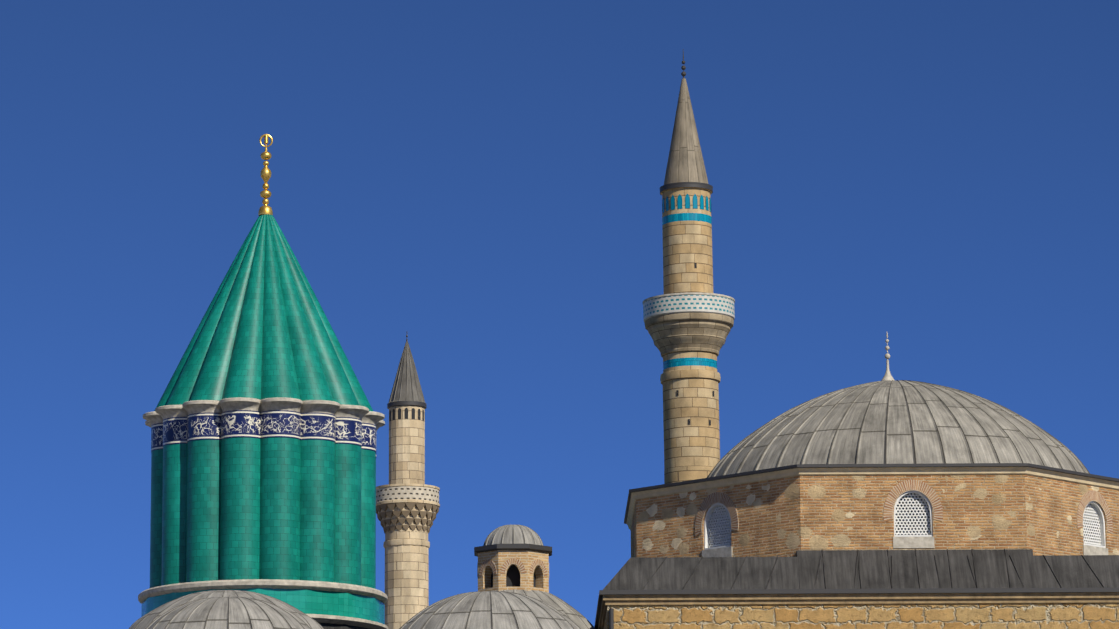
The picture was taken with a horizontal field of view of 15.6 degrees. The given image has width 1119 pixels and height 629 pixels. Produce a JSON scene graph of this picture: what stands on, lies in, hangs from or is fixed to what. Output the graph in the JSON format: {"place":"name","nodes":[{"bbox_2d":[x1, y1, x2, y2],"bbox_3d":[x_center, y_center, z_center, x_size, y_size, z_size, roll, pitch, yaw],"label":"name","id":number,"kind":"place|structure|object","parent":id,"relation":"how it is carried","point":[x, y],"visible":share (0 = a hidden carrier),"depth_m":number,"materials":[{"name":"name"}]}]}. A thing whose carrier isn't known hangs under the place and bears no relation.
{"place":"outdoors","nodes":[
{"label":"outdoors","id":0,"kind":"place"},
{"bbox_2d":[138,134,387,628],"bbox_3d":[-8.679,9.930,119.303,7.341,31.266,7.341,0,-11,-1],"label":"green dome","id":1,"kind":"structure","parent":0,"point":[264,421],"depth_m":117.86,"materials":[{"name":"tile"}]},
{"bbox_2d":[0,0,1118,628],"label":"sky","id":2,"kind":"structure","parent":0,"point":[477,182],"materials":[{"name":"blue"}]},
{"label":"ground","id":3,"kind":"structure","parent":0,"visible":0},
{"bbox_2d":[129,586,594,628],"bbox_3d":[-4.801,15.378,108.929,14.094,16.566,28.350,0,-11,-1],"label":"domes","id":4,"kind":"structure","parent":3,"relation":"on","point":[502,609],"depth_m":98.10,"materials":[{"name":"grey metal"}]},
{"bbox_2d":[478,550,548,592],"bbox_3d":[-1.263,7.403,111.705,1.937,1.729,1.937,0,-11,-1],"label":"cupola wall","id":5,"kind":"structure","parent":4,"relation":"on","point":[537,579],"depth_m":111.04,"materials":[{"name":"beige stone"}]},
{"bbox_2d":[474,524,551,576],"bbox_3d":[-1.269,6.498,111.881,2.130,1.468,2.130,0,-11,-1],"label":"lantern roof","id":6,"kind":"structure","parent":5,"relation":"on","point":[513,537],"depth_m":111.23,"materials":[{"name":"grey metal"}]},
{"bbox_2d":[376,335,439,628],"bbox_3d":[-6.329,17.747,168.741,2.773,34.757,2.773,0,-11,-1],"label":"minaret","id":7,"kind":"object","parent":3,"relation":"on","point":[407,504],"visible":1,"depth_m":169.73,"materials":[{"name":"beige stone"}]},
{"bbox_2d":[643,51,734,483],"bbox_3d":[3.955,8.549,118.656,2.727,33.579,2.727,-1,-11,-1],"label":"minaret","id":8,"kind":"object","parent":3,"relation":"on","point":[688,316],"visible":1,"depth_m":119.47,"materials":[{"name":"beige stone"}]},
{"bbox_2d":[594,587,1118,628],"bbox_3d":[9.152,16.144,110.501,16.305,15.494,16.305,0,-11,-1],"label":"stone wall","id":9,"kind":"structure","parent":3,"relation":"on","point":[1007,608],"depth_m":104.02,"materials":[{"name":"beige stone"}]},
{"bbox_2d":[603,549,1118,589],"bbox_3d":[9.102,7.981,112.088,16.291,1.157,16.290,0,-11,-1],"label":"lower roof","id":10,"kind":"structure","parent":9,"relation":"on","point":[899,569],"depth_m":104.53,"materials":[{"name":"grey metal"}]},
{"bbox_2d":[631,475,1118,557],"bbox_3d":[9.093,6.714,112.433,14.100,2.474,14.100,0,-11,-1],"label":"drum wall","id":11,"kind":"structure","parent":10,"relation":"on","point":[786,517],"depth_m":105.74,"materials":[{"name":"stone"}]},
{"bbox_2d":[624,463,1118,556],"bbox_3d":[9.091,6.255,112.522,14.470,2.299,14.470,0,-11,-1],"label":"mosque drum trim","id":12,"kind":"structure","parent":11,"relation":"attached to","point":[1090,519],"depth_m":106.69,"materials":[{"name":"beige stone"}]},
{"bbox_2d":[707,333,1089,477],"bbox_3d":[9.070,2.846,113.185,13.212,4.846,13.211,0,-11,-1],"label":"dome","id":13,"kind":"structure","parent":11,"relation":"on","point":[887,419],"depth_m":109.21,"materials":[{"name":"grey metal"}]}
]}

